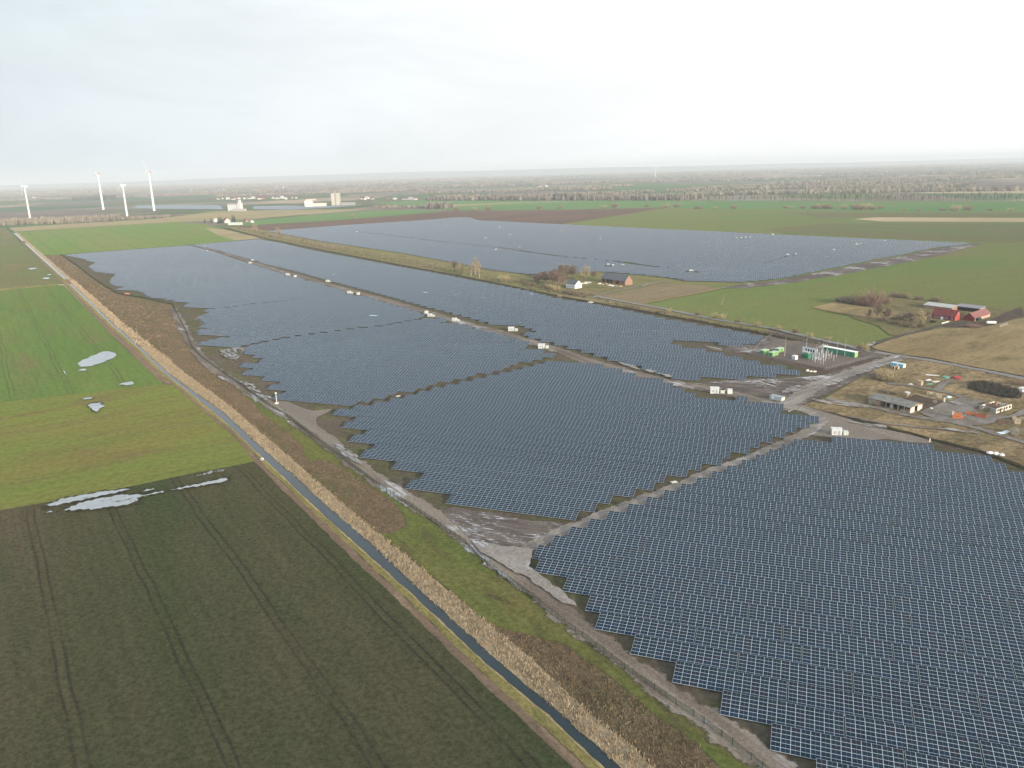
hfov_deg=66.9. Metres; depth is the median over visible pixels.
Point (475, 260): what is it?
birch
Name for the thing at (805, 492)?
solar table
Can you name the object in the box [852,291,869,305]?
shrub
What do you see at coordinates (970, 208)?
shrub
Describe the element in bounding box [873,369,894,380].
shrub
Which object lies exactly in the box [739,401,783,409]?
solar table
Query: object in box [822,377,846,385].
puddle
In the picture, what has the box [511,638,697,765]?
weeds
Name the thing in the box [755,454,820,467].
solar table
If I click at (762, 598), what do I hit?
solar table
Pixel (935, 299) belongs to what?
shrub
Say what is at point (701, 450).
solar table
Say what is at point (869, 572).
solar table
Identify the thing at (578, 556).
solar table
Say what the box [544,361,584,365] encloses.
solar table
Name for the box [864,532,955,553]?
solar table
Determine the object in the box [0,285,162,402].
field
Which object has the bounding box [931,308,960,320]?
red house
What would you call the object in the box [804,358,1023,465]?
farm yard
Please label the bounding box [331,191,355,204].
silo tower
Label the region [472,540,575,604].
gravel area
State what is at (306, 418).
gravel fan
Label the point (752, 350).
wire fence
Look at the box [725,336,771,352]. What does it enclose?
puddle mud
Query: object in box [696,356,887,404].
yard mud
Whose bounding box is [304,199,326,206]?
mill building
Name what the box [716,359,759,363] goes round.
solar table
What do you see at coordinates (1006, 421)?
shrub
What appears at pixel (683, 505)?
solar table
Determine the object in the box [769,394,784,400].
site container
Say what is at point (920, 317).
bare tree
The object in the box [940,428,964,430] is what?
puddle
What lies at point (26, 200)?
wind turbine
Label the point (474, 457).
solar table
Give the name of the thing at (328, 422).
park ground
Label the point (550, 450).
solar table
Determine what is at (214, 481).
puddle
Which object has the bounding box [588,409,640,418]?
solar table
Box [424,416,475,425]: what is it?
solar table
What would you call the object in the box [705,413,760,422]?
solar table
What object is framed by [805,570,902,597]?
solar table
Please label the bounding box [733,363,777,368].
solar table
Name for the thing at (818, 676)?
solar table
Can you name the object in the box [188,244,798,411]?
service road
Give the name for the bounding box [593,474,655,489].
solar table
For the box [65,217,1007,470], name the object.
solar rows
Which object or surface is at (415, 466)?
solar table
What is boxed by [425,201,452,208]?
wood
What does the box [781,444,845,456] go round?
solar table
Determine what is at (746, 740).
perimeter track
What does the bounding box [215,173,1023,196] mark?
distant woods
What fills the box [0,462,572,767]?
field
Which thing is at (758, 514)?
solar table
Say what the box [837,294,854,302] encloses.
shrub
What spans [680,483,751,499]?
solar table
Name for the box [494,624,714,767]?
weeds
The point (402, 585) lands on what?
canal lip
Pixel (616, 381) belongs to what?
solar table
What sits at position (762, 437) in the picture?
solar table
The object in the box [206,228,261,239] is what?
field
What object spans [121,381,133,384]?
puddle
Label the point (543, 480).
solar table
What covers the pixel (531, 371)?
solar table
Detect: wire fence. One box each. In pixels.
[60,254,768,767]
[751,333,873,369]
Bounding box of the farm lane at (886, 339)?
[867,322,971,351]
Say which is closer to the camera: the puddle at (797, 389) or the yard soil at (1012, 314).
the puddle at (797, 389)
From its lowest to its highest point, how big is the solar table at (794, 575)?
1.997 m
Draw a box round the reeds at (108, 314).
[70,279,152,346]
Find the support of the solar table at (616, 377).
on the park ground at (328, 422)
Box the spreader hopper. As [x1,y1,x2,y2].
[952,411,963,418]
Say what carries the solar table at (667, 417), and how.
on the park ground at (328, 422)
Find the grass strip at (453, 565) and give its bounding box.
[186,342,757,767]
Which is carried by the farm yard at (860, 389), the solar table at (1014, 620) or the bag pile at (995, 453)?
the bag pile at (995, 453)
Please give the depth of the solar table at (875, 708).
145.98 m
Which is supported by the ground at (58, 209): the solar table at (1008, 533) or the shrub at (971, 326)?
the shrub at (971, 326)
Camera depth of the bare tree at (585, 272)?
714.92 m
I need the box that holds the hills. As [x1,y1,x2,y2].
[0,157,1023,188]
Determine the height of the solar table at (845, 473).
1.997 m
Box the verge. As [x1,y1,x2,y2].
[221,226,768,330]
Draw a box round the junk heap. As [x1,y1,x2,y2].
[941,376,961,378]
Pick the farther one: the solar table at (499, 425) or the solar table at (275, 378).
the solar table at (275, 378)
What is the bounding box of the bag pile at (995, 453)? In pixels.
[986,451,1004,455]
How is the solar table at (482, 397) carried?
on the park ground at (328, 422)
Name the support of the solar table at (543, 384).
on the park ground at (328, 422)
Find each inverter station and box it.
[508,326,517,330]
[538,343,548,348]
[710,386,732,393]
[831,427,848,434]
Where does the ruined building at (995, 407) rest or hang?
on the ground at (58, 209)
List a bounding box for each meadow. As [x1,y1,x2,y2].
[812,302,899,318]
[872,318,1023,375]
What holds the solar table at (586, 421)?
on the park ground at (328, 422)
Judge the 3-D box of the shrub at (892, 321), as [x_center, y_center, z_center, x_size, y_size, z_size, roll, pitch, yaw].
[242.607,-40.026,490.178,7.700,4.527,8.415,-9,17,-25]
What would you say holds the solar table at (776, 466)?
on the park ground at (328, 422)
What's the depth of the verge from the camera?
752.62 m
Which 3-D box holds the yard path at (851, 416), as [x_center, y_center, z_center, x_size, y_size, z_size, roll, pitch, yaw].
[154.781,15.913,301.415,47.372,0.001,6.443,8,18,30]
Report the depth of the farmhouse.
670.90 m
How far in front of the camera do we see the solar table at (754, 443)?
286.35 m
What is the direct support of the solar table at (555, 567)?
on the park ground at (328, 422)
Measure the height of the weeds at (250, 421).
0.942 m
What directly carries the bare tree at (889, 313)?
on the ground at (58, 209)
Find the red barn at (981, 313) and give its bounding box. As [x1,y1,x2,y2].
[963,308,990,320]
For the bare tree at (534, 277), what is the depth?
702.99 m
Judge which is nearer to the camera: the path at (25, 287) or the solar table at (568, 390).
the solar table at (568, 390)
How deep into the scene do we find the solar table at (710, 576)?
189.59 m
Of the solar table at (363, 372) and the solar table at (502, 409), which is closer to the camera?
the solar table at (502, 409)
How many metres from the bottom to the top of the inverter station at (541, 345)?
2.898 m
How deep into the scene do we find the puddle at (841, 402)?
329.28 m
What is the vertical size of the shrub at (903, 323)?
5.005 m
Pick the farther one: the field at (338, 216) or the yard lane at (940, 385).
the field at (338, 216)
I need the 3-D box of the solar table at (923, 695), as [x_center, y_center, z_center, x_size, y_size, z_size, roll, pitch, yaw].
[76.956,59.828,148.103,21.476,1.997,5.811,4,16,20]
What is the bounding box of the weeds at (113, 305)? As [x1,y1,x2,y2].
[45,255,188,352]
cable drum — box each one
[1012,429,1019,435]
[1014,418,1020,423]
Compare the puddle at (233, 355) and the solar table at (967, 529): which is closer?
the solar table at (967, 529)
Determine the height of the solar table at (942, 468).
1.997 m
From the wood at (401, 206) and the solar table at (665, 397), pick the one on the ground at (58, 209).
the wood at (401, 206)
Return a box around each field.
[0,228,62,287]
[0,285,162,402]
[0,385,252,509]
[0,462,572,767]
[10,209,365,231]
[15,222,236,254]
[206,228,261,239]
[225,210,440,225]
[229,207,667,230]
[375,200,1023,210]
[453,201,560,205]
[567,208,1023,345]
[599,283,715,302]
[766,223,1023,242]
[786,212,1023,217]
[859,217,1023,221]
[875,190,1023,192]
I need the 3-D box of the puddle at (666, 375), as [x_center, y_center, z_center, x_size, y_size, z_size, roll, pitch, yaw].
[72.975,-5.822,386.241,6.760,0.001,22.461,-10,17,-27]
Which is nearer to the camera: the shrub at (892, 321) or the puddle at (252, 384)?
the puddle at (252, 384)
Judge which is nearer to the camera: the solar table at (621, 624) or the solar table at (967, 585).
the solar table at (621, 624)
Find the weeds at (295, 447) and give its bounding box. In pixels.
[190,357,403,530]
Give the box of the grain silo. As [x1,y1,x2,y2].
[227,200,245,210]
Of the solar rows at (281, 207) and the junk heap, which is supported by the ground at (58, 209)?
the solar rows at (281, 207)
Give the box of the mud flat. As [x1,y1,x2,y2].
[442,507,564,546]
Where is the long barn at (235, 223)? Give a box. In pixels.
[228,222,242,224]
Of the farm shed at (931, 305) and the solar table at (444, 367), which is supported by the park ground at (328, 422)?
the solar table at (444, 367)
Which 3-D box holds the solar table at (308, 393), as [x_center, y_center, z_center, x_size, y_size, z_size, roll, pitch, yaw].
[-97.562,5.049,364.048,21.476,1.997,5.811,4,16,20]
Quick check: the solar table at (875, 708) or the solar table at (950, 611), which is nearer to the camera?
the solar table at (875, 708)
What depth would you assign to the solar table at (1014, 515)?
221.04 m
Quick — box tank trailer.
[986,321,996,324]
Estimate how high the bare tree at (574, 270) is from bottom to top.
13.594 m
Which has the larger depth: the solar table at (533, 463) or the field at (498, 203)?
the field at (498, 203)
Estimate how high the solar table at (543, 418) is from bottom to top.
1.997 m
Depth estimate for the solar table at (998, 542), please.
205.59 m
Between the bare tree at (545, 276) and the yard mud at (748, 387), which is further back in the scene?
the bare tree at (545, 276)
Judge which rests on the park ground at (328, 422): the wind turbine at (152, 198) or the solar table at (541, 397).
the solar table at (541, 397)
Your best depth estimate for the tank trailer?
479.03 m
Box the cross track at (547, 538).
[499,400,829,562]
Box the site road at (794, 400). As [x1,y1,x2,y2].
[777,354,910,409]
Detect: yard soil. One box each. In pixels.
[887,395,942,409]
[941,307,1023,327]
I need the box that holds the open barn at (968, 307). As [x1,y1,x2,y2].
[957,303,985,311]
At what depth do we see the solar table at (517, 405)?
336.86 m
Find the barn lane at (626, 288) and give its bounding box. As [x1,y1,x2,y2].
[591,281,668,297]
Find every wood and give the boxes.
[72,195,116,200]
[375,204,425,207]
[425,192,703,200]
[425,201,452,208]
[548,192,582,199]
[683,185,1023,194]
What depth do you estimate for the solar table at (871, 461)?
263.25 m
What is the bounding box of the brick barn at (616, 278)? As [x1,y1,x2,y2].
[601,272,632,284]
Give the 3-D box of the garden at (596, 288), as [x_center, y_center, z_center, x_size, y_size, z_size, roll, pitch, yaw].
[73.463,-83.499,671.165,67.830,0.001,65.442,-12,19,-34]
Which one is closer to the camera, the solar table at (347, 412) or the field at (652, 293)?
the solar table at (347, 412)
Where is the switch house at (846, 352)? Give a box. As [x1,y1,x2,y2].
[822,345,857,357]
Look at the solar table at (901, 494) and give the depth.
237.30 m
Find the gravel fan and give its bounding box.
[275,400,343,447]
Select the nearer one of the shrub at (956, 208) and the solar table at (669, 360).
the solar table at (669, 360)
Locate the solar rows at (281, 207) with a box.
[253,205,356,209]
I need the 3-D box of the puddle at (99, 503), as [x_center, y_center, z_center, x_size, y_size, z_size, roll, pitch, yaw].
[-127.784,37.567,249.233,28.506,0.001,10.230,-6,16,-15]
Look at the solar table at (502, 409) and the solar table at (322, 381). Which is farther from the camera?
the solar table at (322, 381)
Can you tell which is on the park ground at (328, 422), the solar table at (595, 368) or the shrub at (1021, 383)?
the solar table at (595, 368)
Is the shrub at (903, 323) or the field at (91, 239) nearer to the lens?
the shrub at (903, 323)
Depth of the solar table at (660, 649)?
162.65 m
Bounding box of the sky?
[0,0,1023,184]
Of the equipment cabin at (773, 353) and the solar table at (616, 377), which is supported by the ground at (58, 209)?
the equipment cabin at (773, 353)
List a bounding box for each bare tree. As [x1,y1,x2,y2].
[450,260,457,271]
[531,275,539,282]
[539,273,551,282]
[548,271,556,284]
[552,271,563,286]
[553,265,567,277]
[560,272,567,281]
[564,264,573,275]
[567,264,577,274]
[580,265,590,280]
[864,309,872,315]
[872,302,883,317]
[884,307,893,317]
[905,312,915,322]
[914,308,927,327]
[921,312,930,322]
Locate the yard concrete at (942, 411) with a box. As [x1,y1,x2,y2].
[920,396,1023,424]
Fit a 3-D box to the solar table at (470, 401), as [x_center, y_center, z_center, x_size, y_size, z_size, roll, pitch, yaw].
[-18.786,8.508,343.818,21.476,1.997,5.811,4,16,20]
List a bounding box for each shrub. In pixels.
[498,274,508,281]
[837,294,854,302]
[844,292,860,303]
[849,203,860,208]
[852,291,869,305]
[859,202,873,209]
[860,289,882,306]
[860,343,870,350]
[866,286,885,304]
[870,369,886,378]
[872,401,883,405]
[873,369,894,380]
[878,295,892,303]
[879,371,899,382]
[882,388,900,394]
[886,291,899,297]
[889,319,899,323]
[897,292,909,297]
[898,319,910,326]
[907,320,917,327]
[913,294,925,299]
[927,295,941,301]
[949,204,963,210]
[964,204,973,209]
[966,322,976,327]
[998,419,1011,423]
[1011,378,1023,385]
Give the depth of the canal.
200.01 m
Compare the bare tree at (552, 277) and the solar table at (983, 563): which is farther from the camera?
the bare tree at (552, 277)
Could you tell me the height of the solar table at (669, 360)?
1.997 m
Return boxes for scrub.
[227,225,592,295]
[262,233,529,282]
[598,298,861,353]
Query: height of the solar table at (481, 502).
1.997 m
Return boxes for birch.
[473,257,477,272]
[475,262,481,277]
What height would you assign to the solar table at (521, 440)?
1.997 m
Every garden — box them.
[563,280,634,295]
[838,297,1023,334]
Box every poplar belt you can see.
[0,213,120,225]
[118,214,170,219]
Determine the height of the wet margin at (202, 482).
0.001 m
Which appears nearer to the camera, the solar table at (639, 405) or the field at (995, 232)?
the solar table at (639, 405)
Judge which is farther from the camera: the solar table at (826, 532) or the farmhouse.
the farmhouse
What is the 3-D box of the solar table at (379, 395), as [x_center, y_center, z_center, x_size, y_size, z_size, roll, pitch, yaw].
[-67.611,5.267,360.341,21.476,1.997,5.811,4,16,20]
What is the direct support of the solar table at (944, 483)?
on the park ground at (328, 422)
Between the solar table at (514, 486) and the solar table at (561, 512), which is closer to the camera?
the solar table at (561, 512)
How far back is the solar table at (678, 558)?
202.12 m
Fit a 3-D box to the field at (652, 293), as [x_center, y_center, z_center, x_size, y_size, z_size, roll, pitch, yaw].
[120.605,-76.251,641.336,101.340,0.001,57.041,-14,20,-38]
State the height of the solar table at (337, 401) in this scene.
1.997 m
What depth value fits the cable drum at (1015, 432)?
287.63 m
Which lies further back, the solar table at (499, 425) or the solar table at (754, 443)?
the solar table at (499, 425)
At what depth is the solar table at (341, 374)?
396.08 m
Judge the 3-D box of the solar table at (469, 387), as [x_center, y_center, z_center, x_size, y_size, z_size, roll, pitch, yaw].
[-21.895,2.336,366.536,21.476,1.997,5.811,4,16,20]
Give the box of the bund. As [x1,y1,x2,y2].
[742,352,877,374]
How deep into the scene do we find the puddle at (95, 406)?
354.81 m
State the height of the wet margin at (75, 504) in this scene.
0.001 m
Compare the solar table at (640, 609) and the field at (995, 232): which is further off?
the field at (995, 232)
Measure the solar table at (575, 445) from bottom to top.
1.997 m
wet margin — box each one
[41,487,135,508]
[53,490,167,512]
[170,476,232,490]
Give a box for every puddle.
[47,489,127,505]
[65,491,162,510]
[78,351,116,366]
[88,402,103,411]
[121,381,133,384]
[172,478,227,489]
[220,347,246,358]
[240,381,271,399]
[334,443,361,463]
[615,360,640,369]
[646,369,671,376]
[751,379,779,385]
[782,385,813,392]
[813,399,866,407]
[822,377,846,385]
[850,421,885,427]
[853,364,882,374]
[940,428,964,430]
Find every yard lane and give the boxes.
[826,398,1023,443]
[887,382,963,396]
[933,379,956,389]
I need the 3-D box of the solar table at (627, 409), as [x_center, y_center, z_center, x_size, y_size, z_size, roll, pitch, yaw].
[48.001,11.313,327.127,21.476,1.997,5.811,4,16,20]
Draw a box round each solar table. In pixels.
[241,370,281,375]
[261,375,301,381]
[266,384,308,390]
[271,393,316,402]
[278,372,316,378]
[279,380,319,387]
[283,390,325,396]
[285,369,323,374]
[298,378,338,384]
[306,387,348,393]
[307,367,345,372]
[312,397,357,405]
[313,375,353,381]
[316,383,357,389]
[322,372,360,377]
[323,393,367,401]
[332,408,381,416]
[336,381,377,387]
[342,421,393,430]
[344,370,382,375]
[346,390,389,398]
[349,434,403,444]
[351,378,391,383]
[352,405,399,413]
[353,416,402,425]
[355,386,398,394]
[358,374,398,381]
[360,449,417,461]
[361,367,399,373]
[363,429,417,439]
[371,401,418,409]
[372,443,428,455]
[375,384,417,391]
[388,398,434,405]
[391,460,453,473]
[405,479,471,493]
[413,434,468,444]
[414,455,473,467]
[415,405,463,413]
[420,471,483,486]
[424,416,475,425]
[424,448,482,461]
[425,365,463,369]
[430,387,474,393]
[432,401,479,409]
[437,369,477,375]
[439,430,494,440]
[442,412,492,421]
[444,384,488,391]
[446,493,516,511]
[447,397,493,405]
[448,424,501,435]
[449,466,512,480]
[452,444,510,455]
[458,381,501,387]
[460,394,506,402]
[461,409,511,417]
[465,439,521,449]
[467,486,535,502]
[471,461,532,474]
[472,378,515,383]
[472,390,518,398]
[473,421,526,430]
[477,405,526,413]
[480,454,540,467]
[480,478,546,494]
[486,375,528,381]
[487,387,532,393]
[490,417,542,426]
[491,435,547,445]
[492,401,540,409]
[499,372,540,377]
[499,429,554,440]
[500,384,544,390]
[504,397,552,405]
[507,450,568,462]
[509,473,575,487]
[510,413,561,421]
[511,369,552,374]
[512,501,579,519]
[514,381,558,387]
[517,394,564,401]
[520,444,578,456]
[523,366,563,371]
[524,425,578,435]
[525,409,576,418]
[527,377,570,384]
[530,467,594,481]
[531,390,577,398]
[532,494,598,511]
[533,363,574,368]
[533,545,616,567]
[535,558,621,582]
[538,460,601,475]
[539,405,589,413]
[540,374,583,380]
[541,421,595,431]
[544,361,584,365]
[544,387,590,393]
[544,486,613,503]
[546,440,604,451]
[550,535,631,557]
[551,401,600,409]
[552,372,594,378]
[553,434,610,445]
[557,384,602,391]
[560,417,613,426]
[563,369,605,374]
[563,397,612,405]
[563,575,653,602]
[566,456,628,468]
[567,526,646,547]
[570,380,615,387]
[572,480,636,496]
[574,366,616,371]
[575,413,628,421]
[577,394,625,401]
[577,430,634,440]
[577,450,638,462]
[582,377,627,384]
[585,594,681,623]
[587,518,664,538]
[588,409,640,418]
[590,390,637,398]
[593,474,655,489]
[594,374,638,381]
[594,426,650,435]
[595,611,695,643]
[600,405,651,413]
[600,467,665,482]
[602,387,649,393]
[603,445,664,457]
[606,511,681,529]
[609,439,668,452]
[612,401,662,409]
[613,421,668,431]
[614,556,701,580]
[615,383,661,390]
[619,570,709,596]
[623,360,665,365]
[624,397,674,405]
[625,504,700,521]
[627,380,673,387]
[627,417,682,427]
[628,462,688,476]
[629,546,714,570]
[630,634,737,670]
[634,435,692,446]
[637,393,686,401]
[637,455,701,470]
[640,413,694,421]
[641,365,684,370]
[645,497,718,513]
[645,537,728,559]
[648,358,689,363]
[650,390,694,398]
[650,430,708,441]
[651,409,704,417]
[652,589,748,618]
[655,369,700,374]
[663,405,715,413]
[663,490,735,506]
[663,528,745,549]
[664,451,722,464]
[665,362,708,367]
[668,426,725,436]
[668,445,730,458]
[672,661,786,701]
[675,401,726,409]
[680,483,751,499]
[680,608,781,640]
[681,520,761,540]
[682,422,739,432]
[685,367,729,372]
[687,397,738,405]
[690,360,732,365]
[693,440,749,453]
[694,627,800,662]
[695,417,750,427]
[696,477,765,492]
[700,512,778,531]
[701,372,746,379]
[701,568,792,594]
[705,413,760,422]
[708,435,759,447]
[709,365,753,370]
[709,583,805,611]
[711,471,780,486]
[714,558,803,583]
[715,408,769,417]
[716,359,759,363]
[718,505,795,523]
[720,690,843,736]
[726,431,771,442]
[726,465,794,479]
[727,405,780,413]
[728,548,815,571]
[730,370,775,377]
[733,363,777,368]
[735,498,811,515]
[737,653,852,692]
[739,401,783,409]
[739,426,784,437]
[741,460,807,473]
[745,539,831,561]
[748,604,851,635]
[751,422,795,432]
[751,491,826,508]
[754,368,799,374]
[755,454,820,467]
[761,417,809,427]
[762,530,846,551]
[767,484,840,501]
[768,449,833,462]
[770,723,904,767]
[771,413,818,422]
[780,522,863,542]
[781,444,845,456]
[781,478,854,494]
[783,625,892,659]
[788,681,912,726]
[793,439,856,451]
[794,582,893,609]
[795,472,867,487]
[797,514,879,533]
[802,645,918,683]
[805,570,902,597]
[807,598,910,628]
[809,466,879,480]
[813,507,894,525]
[816,758,860,767]
[818,559,912,585]
[822,460,892,474]
[828,499,907,517]
[832,436,896,447]
[833,550,926,573]
[835,455,904,468]
[842,492,920,509]
[845,714,983,765]
[847,450,915,462]
[848,540,939,563]
[852,620,965,653]
[853,673,980,716]
[855,486,933,502]
[858,444,925,457]
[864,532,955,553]
[868,479,945,495]
[880,524,969,544]
[881,473,956,488]
[893,467,967,482]
[893,643,1015,680]
[894,516,982,535]
[894,596,1003,626]
[897,442,933,451]
[902,583,1009,613]
[904,461,978,475]
[905,750,990,767]
[908,508,994,527]
[911,613,1023,645]
[912,572,1016,600]
[912,704,1023,747]
[915,456,988,469]
[918,665,1023,702]
[921,501,1006,519]
[925,450,992,463]
[926,562,1023,587]
[933,494,1017,511]
[939,552,1023,573]
[945,487,1023,503]
[954,543,1023,561]
[956,480,1023,494]
[964,637,1023,664]
[967,474,1023,486]
[968,534,1023,550]
[978,468,1023,478]
[978,695,1023,724]
[980,740,1023,767]
[981,525,1023,539]
[994,517,1023,529]
[1001,611,1023,631]
[1005,510,1023,520]
[1007,598,1023,614]
[1012,662,1023,682]
[1014,586,1023,599]
[1016,502,1023,510]
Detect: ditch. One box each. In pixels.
[227,228,796,340]
[853,418,1023,467]
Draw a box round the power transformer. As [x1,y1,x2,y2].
[801,347,817,358]
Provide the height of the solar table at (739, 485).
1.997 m
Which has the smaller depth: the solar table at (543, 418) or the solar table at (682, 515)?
the solar table at (682, 515)
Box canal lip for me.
[18,237,603,767]
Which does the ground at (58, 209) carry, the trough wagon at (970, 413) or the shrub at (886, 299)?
the shrub at (886, 299)
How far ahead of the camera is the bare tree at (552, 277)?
687.44 m
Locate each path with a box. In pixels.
[0,284,57,290]
[151,353,172,363]
[641,288,720,303]
[715,243,982,288]
[847,415,979,432]
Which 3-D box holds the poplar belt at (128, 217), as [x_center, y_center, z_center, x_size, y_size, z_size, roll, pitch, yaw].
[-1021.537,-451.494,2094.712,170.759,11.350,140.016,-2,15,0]
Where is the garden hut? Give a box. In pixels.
[917,380,923,385]
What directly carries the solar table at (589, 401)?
on the park ground at (328, 422)
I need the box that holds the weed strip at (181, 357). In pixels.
[45,255,757,767]
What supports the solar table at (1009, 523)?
on the park ground at (328, 422)
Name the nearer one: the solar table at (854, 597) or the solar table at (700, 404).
the solar table at (854, 597)
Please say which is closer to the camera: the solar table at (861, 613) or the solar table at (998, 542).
the solar table at (861, 613)
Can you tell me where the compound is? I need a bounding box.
[734,336,886,368]
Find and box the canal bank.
[19,238,600,767]
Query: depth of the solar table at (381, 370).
403.12 m
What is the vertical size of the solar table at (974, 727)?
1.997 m
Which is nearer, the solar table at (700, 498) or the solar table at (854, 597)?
the solar table at (854, 597)
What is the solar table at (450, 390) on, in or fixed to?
on the park ground at (328, 422)
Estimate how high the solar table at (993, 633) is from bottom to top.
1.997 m
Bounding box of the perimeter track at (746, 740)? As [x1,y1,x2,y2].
[168,308,797,767]
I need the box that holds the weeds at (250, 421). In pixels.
[184,358,405,533]
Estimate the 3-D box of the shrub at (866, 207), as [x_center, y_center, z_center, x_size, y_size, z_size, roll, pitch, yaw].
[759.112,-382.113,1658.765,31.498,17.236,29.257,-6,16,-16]
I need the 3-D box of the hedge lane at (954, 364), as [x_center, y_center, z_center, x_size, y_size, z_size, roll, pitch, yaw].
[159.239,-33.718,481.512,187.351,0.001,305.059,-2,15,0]
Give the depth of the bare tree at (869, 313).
508.39 m
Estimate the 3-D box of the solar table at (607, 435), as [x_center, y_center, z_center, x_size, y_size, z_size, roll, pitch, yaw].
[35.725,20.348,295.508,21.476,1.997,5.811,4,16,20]
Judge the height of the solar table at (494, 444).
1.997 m
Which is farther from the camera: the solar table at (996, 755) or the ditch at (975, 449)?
the ditch at (975, 449)
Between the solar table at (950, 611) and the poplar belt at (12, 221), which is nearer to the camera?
the solar table at (950, 611)
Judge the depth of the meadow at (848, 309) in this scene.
539.49 m
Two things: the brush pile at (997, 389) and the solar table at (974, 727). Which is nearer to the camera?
the solar table at (974, 727)
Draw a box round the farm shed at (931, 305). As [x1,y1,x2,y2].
[923,302,959,309]
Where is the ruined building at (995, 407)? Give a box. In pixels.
[979,401,1011,412]
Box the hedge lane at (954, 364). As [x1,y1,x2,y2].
[596,296,1023,379]
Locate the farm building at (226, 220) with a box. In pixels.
[223,218,230,222]
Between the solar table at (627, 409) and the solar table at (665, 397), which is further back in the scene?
the solar table at (665, 397)
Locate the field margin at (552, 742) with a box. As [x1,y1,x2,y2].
[14,234,586,767]
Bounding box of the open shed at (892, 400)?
[867,393,922,412]
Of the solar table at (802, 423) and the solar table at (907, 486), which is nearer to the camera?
the solar table at (907, 486)
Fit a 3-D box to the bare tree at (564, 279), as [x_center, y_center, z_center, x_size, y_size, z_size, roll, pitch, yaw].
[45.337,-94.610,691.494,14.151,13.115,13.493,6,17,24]
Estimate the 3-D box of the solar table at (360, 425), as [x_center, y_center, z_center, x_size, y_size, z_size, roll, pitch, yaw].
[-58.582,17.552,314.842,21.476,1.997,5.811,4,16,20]
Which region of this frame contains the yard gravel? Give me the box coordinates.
[797,405,932,442]
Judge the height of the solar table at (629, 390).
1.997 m
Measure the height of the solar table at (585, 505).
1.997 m
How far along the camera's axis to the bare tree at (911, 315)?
484.99 m
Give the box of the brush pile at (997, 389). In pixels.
[967,380,1022,398]
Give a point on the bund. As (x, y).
(826, 371)
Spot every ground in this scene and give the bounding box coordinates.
[0,161,1023,767]
[62,238,1023,767]
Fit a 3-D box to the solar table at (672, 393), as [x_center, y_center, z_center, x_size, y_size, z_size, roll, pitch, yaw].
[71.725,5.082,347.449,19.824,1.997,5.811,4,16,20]
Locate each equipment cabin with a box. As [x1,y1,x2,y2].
[760,348,768,353]
[768,350,778,356]
[775,347,783,352]
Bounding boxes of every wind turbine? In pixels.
[19,180,30,217]
[93,161,104,209]
[117,178,127,215]
[143,162,154,210]
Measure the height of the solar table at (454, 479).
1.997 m
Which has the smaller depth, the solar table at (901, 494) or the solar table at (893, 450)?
the solar table at (901, 494)
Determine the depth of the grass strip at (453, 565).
190.04 m
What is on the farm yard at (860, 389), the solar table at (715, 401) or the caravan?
the caravan
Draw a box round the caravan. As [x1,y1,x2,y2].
[890,361,905,367]
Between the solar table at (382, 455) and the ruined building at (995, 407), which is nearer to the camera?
the solar table at (382, 455)
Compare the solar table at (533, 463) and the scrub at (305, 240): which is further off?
the scrub at (305, 240)
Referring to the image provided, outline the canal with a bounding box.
[14,233,619,767]
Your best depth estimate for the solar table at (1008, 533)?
210.72 m
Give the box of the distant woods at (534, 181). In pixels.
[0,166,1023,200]
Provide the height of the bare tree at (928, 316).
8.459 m
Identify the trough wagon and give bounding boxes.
[965,411,976,415]
[975,414,986,417]
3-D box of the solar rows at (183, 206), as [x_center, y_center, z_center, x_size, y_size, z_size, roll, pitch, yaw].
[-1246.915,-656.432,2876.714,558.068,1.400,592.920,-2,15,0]
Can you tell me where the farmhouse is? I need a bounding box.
[566,279,581,288]
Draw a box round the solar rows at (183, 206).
[133,205,222,208]
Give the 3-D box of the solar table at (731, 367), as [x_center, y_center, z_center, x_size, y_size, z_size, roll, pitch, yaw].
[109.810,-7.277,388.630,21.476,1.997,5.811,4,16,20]
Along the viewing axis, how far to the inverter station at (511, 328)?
498.49 m
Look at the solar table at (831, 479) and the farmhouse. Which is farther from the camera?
the farmhouse
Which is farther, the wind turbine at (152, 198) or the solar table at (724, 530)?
the wind turbine at (152, 198)
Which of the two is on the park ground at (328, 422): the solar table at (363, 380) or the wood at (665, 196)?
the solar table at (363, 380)
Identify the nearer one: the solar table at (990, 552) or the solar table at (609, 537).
the solar table at (990, 552)
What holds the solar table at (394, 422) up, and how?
on the park ground at (328, 422)
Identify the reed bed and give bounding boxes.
[16,232,654,767]
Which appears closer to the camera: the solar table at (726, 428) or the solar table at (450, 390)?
the solar table at (726, 428)
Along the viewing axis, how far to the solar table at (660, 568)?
196.92 m
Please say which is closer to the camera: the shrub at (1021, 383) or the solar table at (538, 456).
the solar table at (538, 456)
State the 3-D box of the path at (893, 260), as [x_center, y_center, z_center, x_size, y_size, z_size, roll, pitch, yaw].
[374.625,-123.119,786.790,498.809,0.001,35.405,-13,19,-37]
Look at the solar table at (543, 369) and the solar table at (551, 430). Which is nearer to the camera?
the solar table at (551, 430)
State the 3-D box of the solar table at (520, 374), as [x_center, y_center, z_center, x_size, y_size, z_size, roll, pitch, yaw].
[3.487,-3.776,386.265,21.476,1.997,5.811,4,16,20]
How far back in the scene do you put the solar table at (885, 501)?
232.61 m
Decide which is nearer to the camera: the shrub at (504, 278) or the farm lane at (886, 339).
the farm lane at (886, 339)
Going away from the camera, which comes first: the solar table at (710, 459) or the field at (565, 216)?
the solar table at (710, 459)
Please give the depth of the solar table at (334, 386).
374.02 m

